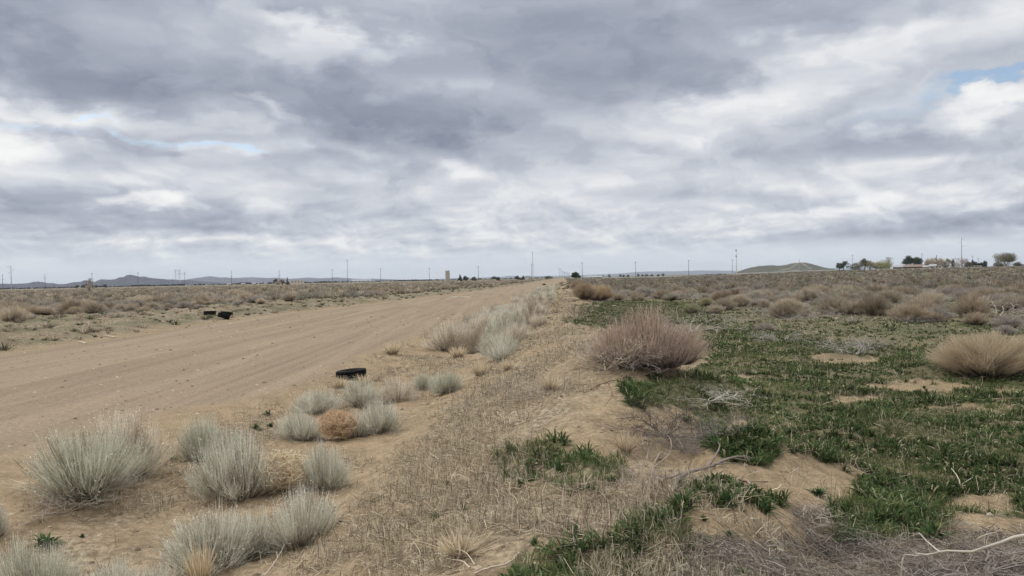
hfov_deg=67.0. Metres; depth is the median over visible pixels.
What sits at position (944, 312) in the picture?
grey shrub
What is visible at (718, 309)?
dry shrub
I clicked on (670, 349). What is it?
stalk bush
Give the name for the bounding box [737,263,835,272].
butte hill
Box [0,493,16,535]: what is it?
rabbitbrush
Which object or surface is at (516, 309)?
rabbitbrush
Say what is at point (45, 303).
grey shrub
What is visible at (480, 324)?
rabbitbrush
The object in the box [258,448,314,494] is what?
tumbleweed
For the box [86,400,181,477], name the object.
rabbitbrush
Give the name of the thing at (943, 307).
dry shrub
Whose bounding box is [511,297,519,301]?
rabbitbrush
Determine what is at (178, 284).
treeline
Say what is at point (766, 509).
green weed
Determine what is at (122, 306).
dry shrub
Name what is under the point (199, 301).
dry shrub
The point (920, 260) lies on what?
round tree
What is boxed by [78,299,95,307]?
dry shrub
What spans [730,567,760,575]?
green weed
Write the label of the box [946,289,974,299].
grey shrub
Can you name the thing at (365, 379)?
dry grass clump
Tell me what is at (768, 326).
grey shrub
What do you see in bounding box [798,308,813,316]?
dry shrub
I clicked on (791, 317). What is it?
grey shrub
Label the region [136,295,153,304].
dry shrub
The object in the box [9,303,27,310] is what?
dry shrub
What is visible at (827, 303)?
dry shrub
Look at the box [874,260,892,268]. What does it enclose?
willow tree
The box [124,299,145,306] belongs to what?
grey shrub
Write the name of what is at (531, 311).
rabbitbrush
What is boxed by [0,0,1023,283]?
sky
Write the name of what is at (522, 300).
rabbitbrush
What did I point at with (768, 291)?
dry shrub
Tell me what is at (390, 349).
dry grass clump
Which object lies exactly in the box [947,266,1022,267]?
boundary wall
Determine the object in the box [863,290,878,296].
dry shrub
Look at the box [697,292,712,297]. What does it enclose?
grey shrub
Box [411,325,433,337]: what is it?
dead brush
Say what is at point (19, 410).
dirt road
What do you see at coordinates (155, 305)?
dry shrub
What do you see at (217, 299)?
dry shrub
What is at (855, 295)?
grey shrub
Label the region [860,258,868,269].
round tree
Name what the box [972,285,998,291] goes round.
grey shrub
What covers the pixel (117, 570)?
rabbitbrush
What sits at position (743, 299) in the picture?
dry shrub
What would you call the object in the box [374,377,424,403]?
rabbitbrush
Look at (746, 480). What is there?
dead root
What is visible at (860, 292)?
dry shrub
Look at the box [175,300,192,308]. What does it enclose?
grey shrub
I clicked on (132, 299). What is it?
dry shrub
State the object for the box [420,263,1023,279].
mountains
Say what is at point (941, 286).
dry shrub
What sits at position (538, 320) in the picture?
rabbitbrush
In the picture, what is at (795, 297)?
dry shrub
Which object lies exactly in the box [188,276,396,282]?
mountains
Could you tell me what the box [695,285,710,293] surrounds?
dry shrub
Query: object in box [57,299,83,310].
dry shrub
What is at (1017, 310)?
grey shrub
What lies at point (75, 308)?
dry shrub
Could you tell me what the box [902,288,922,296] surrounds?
dry shrub
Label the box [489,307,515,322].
rabbitbrush
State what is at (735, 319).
grey shrub
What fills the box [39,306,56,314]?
dry shrub
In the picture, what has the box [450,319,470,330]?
rabbitbrush
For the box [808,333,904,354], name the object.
grey shrub
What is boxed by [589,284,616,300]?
dry shrub
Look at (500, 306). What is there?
rabbitbrush
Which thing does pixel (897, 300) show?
grey shrub
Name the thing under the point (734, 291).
dry shrub
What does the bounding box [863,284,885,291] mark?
dry shrub
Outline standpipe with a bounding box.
[445,270,449,283]
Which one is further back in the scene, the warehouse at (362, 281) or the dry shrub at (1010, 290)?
the warehouse at (362, 281)
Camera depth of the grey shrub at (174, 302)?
64.62 m
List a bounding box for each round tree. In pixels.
[571,272,580,279]
[840,261,848,269]
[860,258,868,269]
[901,256,917,264]
[912,257,922,264]
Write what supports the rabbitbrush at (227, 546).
on the ground at (378, 448)
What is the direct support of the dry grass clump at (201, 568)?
on the ground at (378, 448)
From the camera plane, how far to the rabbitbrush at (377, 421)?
13.09 m
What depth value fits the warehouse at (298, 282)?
1011.82 m
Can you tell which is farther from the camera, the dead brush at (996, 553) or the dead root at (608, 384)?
the dead root at (608, 384)
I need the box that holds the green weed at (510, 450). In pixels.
[504,445,517,454]
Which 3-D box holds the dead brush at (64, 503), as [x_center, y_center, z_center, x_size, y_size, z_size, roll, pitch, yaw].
[-4.879,2.290,8.600,1.290,0.364,1.980,-1,1,37]
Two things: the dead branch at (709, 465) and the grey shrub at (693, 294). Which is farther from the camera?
the grey shrub at (693, 294)
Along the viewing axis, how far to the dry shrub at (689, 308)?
39.92 m
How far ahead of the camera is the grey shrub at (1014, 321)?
26.47 m
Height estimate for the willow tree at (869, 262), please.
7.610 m
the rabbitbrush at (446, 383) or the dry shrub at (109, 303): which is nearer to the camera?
the rabbitbrush at (446, 383)
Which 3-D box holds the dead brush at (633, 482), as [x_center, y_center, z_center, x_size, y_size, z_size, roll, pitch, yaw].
[1.032,1.314,5.536,0.730,0.375,1.093,-1,1,17]
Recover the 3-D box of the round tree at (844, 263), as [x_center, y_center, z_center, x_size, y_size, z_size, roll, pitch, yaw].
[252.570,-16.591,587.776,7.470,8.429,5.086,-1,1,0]
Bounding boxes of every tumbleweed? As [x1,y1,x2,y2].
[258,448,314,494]
[314,408,359,439]
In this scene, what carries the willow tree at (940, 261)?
on the ground at (378, 448)
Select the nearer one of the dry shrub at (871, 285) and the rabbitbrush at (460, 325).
the rabbitbrush at (460, 325)
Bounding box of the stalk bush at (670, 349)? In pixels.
[563,301,717,373]
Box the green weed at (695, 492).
[690,488,707,500]
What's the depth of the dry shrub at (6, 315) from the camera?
41.08 m
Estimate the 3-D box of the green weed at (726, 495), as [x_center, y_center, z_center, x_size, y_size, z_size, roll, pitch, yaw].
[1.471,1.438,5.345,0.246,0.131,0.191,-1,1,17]
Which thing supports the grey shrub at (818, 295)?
on the ground at (378, 448)
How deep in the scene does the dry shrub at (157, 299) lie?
70.04 m
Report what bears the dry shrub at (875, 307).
on the ground at (378, 448)
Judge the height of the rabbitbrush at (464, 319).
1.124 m
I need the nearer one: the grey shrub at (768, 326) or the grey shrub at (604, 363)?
the grey shrub at (604, 363)
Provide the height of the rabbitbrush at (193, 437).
0.887 m
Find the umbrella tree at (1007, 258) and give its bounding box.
[992,252,1018,265]
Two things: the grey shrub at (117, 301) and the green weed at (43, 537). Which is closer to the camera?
the green weed at (43, 537)
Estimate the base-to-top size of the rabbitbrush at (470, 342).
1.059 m
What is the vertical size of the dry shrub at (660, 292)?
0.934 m
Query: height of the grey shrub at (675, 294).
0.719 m
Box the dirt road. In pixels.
[0,278,558,455]
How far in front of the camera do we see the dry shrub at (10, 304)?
64.38 m
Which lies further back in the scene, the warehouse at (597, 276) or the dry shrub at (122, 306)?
the warehouse at (597, 276)
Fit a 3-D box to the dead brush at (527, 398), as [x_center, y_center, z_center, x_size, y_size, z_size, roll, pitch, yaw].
[0.394,1.362,10.792,1.727,0.392,1.154,-1,1,27]
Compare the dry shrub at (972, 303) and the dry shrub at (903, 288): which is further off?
the dry shrub at (903, 288)
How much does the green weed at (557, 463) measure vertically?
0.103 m
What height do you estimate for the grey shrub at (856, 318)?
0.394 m
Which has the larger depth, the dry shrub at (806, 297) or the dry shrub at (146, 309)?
the dry shrub at (146, 309)
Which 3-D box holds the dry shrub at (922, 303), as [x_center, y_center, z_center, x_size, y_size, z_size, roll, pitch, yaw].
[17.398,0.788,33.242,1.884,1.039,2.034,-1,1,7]
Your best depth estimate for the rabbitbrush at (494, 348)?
21.42 m
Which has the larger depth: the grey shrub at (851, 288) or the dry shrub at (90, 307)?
the grey shrub at (851, 288)
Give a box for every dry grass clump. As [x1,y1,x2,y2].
[168,538,223,575]
[326,375,352,388]
[353,372,377,386]
[379,341,412,354]
[413,525,513,562]
[443,345,472,357]
[468,359,492,376]
[496,359,520,370]
[530,373,568,391]
[608,428,644,453]
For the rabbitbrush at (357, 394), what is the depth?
16.23 m
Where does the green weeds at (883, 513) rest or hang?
on the ground at (378, 448)
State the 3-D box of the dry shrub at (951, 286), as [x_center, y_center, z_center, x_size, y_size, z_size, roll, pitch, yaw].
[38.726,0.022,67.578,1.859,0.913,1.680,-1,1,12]
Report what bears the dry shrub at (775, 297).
on the ground at (378, 448)
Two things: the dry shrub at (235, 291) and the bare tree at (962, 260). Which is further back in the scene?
the bare tree at (962, 260)
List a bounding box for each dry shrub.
[0,305,33,322]
[2,302,24,307]
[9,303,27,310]
[24,305,41,314]
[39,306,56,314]
[54,306,64,312]
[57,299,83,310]
[63,306,83,312]
[64,309,77,314]
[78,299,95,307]
[79,301,108,313]
[103,301,114,309]
[111,302,127,310]
[125,296,143,301]
[125,303,137,311]
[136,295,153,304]
[138,306,150,310]
[143,301,162,309]
[149,296,166,302]
[162,302,175,308]
[176,296,190,302]
[191,294,211,300]
[192,298,205,304]
[212,297,223,303]
[222,289,247,296]
[234,291,254,300]
[255,298,266,303]
[279,292,299,301]
[569,279,585,288]
[571,281,597,299]
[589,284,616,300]
[612,293,624,299]
[629,292,646,299]
[635,296,645,299]
[651,288,670,298]
[667,285,687,294]
[671,290,685,299]
[682,303,699,312]
[683,287,697,295]
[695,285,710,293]
[699,297,713,305]
[706,305,725,313]
[708,297,737,310]
[712,290,735,301]
[727,288,741,295]
[730,294,751,305]
[732,298,745,306]
[756,288,773,298]
[757,300,770,307]
[766,303,802,317]
[767,295,781,302]
[769,297,804,310]
[774,286,790,292]
[787,295,801,301]
[792,286,825,301]
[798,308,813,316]
[808,284,832,295]
[813,292,849,314]
[828,296,865,315]
[833,284,853,292]
[837,292,850,300]
[847,292,896,316]
[850,290,865,295]
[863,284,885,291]
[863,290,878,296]
[870,283,887,288]
[871,288,906,304]
[880,301,942,322]
[891,285,913,292]
[893,295,942,312]
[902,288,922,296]
[916,290,950,306]
[919,328,1023,377]
[923,311,950,322]
[932,304,951,310]
[935,284,957,288]
[943,284,963,288]
[945,292,994,316]
[956,311,991,324]
[970,288,1001,297]
[992,294,1023,311]
[995,285,1023,295]
[1008,282,1023,289]
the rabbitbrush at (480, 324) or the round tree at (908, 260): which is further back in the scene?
the round tree at (908, 260)
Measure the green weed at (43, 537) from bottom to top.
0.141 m
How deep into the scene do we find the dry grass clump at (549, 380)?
11.08 m
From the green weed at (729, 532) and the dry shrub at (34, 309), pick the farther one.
the dry shrub at (34, 309)
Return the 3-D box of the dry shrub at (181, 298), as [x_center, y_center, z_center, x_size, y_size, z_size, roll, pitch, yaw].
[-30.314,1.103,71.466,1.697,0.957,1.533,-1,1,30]
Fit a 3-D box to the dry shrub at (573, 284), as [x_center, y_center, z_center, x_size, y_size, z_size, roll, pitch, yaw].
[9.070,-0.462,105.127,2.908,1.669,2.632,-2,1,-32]
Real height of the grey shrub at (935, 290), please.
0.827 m
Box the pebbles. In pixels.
[0,296,1021,575]
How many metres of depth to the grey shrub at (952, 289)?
53.60 m
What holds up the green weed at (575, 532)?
on the ground at (378, 448)
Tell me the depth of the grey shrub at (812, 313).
34.33 m
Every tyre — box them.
[204,311,215,314]
[217,312,229,318]
[221,311,232,315]
[336,368,366,380]
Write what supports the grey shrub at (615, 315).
on the ground at (378, 448)
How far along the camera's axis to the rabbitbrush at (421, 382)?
18.22 m
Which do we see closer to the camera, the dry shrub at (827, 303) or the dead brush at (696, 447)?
the dead brush at (696, 447)
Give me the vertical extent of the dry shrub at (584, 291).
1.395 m
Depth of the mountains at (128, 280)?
4161.72 m
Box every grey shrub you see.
[34,299,56,305]
[105,302,150,315]
[113,299,129,304]
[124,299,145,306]
[159,298,179,304]
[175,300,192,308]
[211,298,244,304]
[245,294,263,302]
[545,326,654,372]
[595,311,626,323]
[611,290,629,298]
[621,289,632,295]
[630,303,749,333]
[635,287,655,297]
[662,292,682,299]
[664,293,678,300]
[664,384,766,410]
[682,289,713,298]
[688,290,710,299]
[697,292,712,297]
[714,311,767,321]
[735,285,750,292]
[742,305,772,312]
[743,290,767,297]
[743,326,810,341]
[750,298,769,305]
[754,322,779,329]
[766,312,812,320]
[801,309,840,317]
[802,285,850,302]
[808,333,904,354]
[810,297,826,304]
[816,310,847,315]
[827,314,878,321]
[834,283,864,292]
[849,293,864,301]
[885,295,909,305]
[924,306,955,319]
[927,288,951,293]
[938,286,968,295]
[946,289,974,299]
[955,291,1023,316]
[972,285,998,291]
[979,294,1008,307]
[988,314,1023,327]
[992,324,1019,334]
[1003,292,1019,296]
[1008,305,1023,315]
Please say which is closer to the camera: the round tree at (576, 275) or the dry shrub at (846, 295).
the dry shrub at (846, 295)
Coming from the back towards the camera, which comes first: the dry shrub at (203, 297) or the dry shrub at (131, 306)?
the dry shrub at (203, 297)
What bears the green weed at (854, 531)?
on the ground at (378, 448)
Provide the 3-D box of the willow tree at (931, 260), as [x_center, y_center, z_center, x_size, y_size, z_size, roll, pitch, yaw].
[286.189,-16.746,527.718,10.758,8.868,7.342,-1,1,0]
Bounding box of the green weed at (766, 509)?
[756,499,776,514]
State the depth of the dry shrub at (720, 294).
52.31 m
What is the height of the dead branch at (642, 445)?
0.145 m
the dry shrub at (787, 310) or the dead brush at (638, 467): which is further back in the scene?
the dry shrub at (787, 310)
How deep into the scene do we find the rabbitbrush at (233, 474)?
9.45 m
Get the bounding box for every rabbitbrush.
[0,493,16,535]
[0,529,89,575]
[4,418,159,505]
[84,552,178,575]
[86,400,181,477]
[137,496,273,575]
[169,406,250,463]
[178,420,296,505]
[229,479,341,556]
[272,406,325,441]
[282,386,344,415]
[293,436,358,493]
[334,376,384,406]
[341,394,409,437]
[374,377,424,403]
[409,372,436,389]
[418,320,481,350]
[426,369,463,394]
[448,325,488,353]
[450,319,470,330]
[458,314,472,325]
[463,311,486,323]
[467,310,494,332]
[468,315,499,332]
[470,307,492,316]
[472,328,524,361]
[475,318,490,337]
[477,311,500,318]
[477,319,489,338]
[482,312,530,337]
[483,304,504,310]
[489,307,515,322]
[489,320,536,343]
[501,308,528,326]
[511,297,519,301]
[512,303,523,313]
[517,298,528,304]
[517,298,548,324]
[529,312,552,327]
[533,292,550,304]
[539,290,556,299]
[541,287,558,297]
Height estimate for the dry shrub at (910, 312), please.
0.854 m
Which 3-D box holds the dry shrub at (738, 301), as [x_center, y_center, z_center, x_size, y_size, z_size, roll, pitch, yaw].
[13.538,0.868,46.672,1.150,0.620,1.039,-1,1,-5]
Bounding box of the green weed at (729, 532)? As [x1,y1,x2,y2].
[723,529,732,537]
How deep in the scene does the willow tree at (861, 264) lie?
533.05 m
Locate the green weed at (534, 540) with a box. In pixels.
[527,535,539,545]
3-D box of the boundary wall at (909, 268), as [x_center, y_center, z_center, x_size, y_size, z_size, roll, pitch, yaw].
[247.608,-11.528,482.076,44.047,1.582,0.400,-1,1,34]
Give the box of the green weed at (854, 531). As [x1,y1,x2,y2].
[830,523,868,543]
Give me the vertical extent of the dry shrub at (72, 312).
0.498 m
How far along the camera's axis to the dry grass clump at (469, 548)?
4.88 m
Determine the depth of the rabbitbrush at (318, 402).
15.33 m
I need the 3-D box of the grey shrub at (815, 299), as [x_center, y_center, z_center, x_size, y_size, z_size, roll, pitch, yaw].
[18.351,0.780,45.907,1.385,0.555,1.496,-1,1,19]
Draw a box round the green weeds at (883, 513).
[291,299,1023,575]
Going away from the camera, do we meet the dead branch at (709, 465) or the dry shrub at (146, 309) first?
the dead branch at (709, 465)
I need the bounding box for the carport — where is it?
[892,265,902,268]
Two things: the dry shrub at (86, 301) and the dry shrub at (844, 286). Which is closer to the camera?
the dry shrub at (86, 301)
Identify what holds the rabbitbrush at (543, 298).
on the ground at (378, 448)
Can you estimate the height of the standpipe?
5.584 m
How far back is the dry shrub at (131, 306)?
58.71 m
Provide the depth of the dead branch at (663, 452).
7.41 m
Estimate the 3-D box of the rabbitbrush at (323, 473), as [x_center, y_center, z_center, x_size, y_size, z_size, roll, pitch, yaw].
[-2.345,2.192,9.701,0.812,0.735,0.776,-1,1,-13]
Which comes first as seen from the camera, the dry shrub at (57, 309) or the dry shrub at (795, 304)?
the dry shrub at (795, 304)
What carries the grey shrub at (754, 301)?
on the ground at (378, 448)
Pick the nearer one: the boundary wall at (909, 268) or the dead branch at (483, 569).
the dead branch at (483, 569)
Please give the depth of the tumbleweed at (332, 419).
12.72 m
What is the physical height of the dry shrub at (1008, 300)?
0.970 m
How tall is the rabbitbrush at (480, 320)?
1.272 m
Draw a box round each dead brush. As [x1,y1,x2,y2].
[3,470,164,535]
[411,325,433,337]
[486,372,583,402]
[587,382,724,446]
[606,446,708,505]
[606,448,672,482]
[627,414,717,456]
[685,407,756,436]
[793,494,850,547]
[815,542,1002,575]
[823,515,1023,575]
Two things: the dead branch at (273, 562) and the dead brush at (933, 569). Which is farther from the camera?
the dead branch at (273, 562)
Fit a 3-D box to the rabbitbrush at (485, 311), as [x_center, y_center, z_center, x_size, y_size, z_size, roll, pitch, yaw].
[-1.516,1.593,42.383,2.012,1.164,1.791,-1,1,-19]
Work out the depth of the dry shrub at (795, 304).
37.93 m
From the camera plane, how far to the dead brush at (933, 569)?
4.79 m
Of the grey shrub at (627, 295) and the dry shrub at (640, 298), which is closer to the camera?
the dry shrub at (640, 298)
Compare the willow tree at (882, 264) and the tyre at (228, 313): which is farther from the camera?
the willow tree at (882, 264)
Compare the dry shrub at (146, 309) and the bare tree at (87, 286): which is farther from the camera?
the bare tree at (87, 286)
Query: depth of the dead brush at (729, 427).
7.86 m
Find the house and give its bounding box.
[903,264,923,268]
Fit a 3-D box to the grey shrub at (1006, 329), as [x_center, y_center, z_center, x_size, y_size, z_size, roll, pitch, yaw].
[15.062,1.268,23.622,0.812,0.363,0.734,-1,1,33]
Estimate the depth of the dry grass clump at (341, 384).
18.58 m
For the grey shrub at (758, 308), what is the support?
on the ground at (378, 448)
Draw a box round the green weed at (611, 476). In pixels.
[604,474,620,482]
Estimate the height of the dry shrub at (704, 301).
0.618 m
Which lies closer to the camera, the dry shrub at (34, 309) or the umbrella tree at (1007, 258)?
the dry shrub at (34, 309)
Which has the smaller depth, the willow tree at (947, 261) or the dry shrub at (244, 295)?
the dry shrub at (244, 295)
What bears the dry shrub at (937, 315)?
on the ground at (378, 448)
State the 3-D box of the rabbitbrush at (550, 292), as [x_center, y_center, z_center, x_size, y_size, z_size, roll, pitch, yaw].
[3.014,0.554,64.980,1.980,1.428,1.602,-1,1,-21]
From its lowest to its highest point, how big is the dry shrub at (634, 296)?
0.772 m
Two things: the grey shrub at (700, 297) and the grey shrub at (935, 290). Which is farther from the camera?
the grey shrub at (700, 297)
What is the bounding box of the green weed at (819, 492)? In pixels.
[806,486,830,496]
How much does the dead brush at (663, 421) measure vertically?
0.602 m
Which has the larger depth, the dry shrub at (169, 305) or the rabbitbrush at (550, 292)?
the rabbitbrush at (550, 292)
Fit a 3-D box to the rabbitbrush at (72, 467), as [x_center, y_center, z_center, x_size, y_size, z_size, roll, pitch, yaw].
[-5.004,1.961,9.068,1.727,0.951,1.808,-1,1,-27]
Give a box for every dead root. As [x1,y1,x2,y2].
[586,377,624,406]
[735,477,776,490]
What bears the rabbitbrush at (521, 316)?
on the ground at (378, 448)
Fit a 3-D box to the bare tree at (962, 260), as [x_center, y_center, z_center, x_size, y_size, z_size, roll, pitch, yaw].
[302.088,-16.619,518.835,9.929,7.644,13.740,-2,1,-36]
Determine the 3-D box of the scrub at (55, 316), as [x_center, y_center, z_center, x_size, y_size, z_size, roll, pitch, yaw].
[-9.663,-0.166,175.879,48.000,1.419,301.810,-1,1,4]
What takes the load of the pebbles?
on the ground at (378, 448)
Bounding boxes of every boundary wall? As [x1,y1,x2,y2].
[602,276,677,277]
[726,270,834,274]
[872,267,947,270]
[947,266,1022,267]
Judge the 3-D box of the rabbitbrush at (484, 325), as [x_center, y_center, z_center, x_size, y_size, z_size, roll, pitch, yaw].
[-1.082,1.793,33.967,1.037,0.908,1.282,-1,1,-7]
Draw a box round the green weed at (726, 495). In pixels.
[714,487,742,506]
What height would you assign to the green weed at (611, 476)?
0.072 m
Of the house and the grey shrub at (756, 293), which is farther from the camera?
the house
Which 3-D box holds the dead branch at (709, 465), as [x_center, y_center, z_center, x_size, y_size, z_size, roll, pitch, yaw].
[1.808,1.481,6.706,0.476,0.232,2.727,-1,1,25]
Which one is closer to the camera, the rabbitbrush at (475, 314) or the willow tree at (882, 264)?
the rabbitbrush at (475, 314)
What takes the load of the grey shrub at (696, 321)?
on the ground at (378, 448)
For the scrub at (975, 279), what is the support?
on the ground at (378, 448)
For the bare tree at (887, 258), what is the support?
on the ground at (378, 448)
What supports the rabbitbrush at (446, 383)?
on the ground at (378, 448)
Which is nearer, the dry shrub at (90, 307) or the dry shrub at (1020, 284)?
the dry shrub at (90, 307)
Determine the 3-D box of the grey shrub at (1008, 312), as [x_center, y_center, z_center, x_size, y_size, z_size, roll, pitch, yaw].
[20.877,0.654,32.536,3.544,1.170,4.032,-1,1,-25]
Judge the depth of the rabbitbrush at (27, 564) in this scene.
6.47 m
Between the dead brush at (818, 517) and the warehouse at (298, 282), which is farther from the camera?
the warehouse at (298, 282)
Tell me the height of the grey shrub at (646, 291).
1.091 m
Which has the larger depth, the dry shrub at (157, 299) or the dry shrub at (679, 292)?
the dry shrub at (157, 299)
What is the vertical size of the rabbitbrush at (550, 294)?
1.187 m
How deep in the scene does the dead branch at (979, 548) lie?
3.64 m
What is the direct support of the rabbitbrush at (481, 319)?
on the ground at (378, 448)
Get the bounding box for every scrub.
[0,266,1023,304]
[0,281,635,350]
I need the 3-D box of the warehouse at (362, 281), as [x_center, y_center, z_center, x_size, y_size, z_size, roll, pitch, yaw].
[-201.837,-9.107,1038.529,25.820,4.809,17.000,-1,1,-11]
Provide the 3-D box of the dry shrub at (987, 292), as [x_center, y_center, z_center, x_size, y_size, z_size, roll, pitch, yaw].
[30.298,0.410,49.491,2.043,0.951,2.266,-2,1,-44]
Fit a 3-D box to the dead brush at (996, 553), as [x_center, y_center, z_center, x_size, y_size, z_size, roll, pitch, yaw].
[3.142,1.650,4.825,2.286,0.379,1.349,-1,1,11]
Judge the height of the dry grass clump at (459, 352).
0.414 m
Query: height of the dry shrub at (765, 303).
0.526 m
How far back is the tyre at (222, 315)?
49.22 m
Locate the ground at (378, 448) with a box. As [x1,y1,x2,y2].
[0,268,1023,575]
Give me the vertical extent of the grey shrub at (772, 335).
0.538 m
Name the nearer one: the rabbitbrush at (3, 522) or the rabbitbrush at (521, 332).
the rabbitbrush at (3, 522)
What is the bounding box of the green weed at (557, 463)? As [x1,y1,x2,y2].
[545,457,565,471]
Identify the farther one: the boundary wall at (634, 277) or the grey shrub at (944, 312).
the boundary wall at (634, 277)
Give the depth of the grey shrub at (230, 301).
67.86 m
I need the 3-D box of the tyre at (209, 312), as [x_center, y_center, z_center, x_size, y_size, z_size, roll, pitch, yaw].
[-20.015,1.654,51.268,0.786,0.273,0.786,-1,-2,0]
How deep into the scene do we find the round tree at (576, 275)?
428.24 m
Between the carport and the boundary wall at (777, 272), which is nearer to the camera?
the carport
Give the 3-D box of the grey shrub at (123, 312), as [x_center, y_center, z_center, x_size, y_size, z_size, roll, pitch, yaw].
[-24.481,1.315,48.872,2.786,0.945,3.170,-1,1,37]
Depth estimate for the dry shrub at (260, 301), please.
69.72 m
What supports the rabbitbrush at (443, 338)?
on the ground at (378, 448)
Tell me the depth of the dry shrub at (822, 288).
53.55 m
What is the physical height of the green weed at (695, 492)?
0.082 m
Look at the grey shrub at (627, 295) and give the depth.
65.56 m
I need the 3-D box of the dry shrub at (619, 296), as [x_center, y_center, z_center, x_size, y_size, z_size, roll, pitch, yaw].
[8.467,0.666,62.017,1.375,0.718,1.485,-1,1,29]
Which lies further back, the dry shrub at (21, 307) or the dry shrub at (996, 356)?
the dry shrub at (21, 307)
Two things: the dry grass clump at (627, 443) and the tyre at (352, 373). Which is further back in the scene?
the tyre at (352, 373)
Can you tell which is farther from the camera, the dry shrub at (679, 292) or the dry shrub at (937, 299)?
the dry shrub at (679, 292)
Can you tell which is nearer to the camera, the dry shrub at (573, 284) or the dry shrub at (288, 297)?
the dry shrub at (288, 297)
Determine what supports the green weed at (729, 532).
on the ground at (378, 448)
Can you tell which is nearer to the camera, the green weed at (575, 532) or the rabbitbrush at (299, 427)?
the green weed at (575, 532)
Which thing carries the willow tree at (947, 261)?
on the ground at (378, 448)
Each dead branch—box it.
[263,543,285,575]
[446,549,519,573]
[627,429,649,460]
[650,415,682,481]
[663,443,753,488]
[901,532,1023,575]
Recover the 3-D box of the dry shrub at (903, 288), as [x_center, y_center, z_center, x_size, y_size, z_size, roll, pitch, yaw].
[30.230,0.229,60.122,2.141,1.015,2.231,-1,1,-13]
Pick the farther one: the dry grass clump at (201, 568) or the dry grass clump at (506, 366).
the dry grass clump at (506, 366)
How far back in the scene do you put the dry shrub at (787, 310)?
34.40 m
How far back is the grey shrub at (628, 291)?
77.41 m
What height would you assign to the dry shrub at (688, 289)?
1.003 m
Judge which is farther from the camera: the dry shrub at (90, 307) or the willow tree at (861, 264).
the willow tree at (861, 264)
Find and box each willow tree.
[855,262,864,269]
[867,260,875,269]
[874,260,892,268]
[925,257,936,263]
[934,258,943,267]
[943,259,951,264]
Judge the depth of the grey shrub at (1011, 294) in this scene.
51.09 m
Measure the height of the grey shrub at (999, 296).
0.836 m
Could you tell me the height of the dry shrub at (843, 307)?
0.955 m
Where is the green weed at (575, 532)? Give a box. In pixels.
[561,521,585,538]
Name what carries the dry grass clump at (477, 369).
on the ground at (378, 448)
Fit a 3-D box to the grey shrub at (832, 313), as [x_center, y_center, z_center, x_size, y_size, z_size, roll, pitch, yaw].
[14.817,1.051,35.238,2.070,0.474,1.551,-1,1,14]
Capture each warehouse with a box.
[290,280,303,283]
[352,279,370,282]
[585,275,601,277]
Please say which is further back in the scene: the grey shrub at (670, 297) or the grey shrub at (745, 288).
the grey shrub at (745, 288)
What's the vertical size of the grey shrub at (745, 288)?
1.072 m
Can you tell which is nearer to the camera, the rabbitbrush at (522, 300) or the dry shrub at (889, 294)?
the dry shrub at (889, 294)
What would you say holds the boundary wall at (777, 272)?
on the ground at (378, 448)
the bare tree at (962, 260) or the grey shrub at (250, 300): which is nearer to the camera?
the grey shrub at (250, 300)
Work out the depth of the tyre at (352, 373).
19.81 m
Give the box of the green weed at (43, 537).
[28,532,66,548]
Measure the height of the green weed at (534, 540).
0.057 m
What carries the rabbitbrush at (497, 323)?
on the ground at (378, 448)
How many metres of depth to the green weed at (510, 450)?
7.32 m
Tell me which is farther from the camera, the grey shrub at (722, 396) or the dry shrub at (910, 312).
the dry shrub at (910, 312)
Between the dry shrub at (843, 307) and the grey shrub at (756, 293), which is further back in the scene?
the grey shrub at (756, 293)
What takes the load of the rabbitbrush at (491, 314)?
on the ground at (378, 448)
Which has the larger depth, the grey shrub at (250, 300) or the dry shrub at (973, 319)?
the grey shrub at (250, 300)
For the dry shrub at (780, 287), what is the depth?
75.17 m
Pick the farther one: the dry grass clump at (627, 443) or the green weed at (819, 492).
the dry grass clump at (627, 443)
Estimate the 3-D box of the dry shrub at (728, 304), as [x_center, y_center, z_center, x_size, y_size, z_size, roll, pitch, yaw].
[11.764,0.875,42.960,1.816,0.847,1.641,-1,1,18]
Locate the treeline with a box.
[0,273,728,288]
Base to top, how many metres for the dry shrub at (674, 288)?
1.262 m
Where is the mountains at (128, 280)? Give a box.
[0,275,226,287]
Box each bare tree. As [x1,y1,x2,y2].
[85,278,95,291]
[884,257,892,268]
[953,258,967,266]

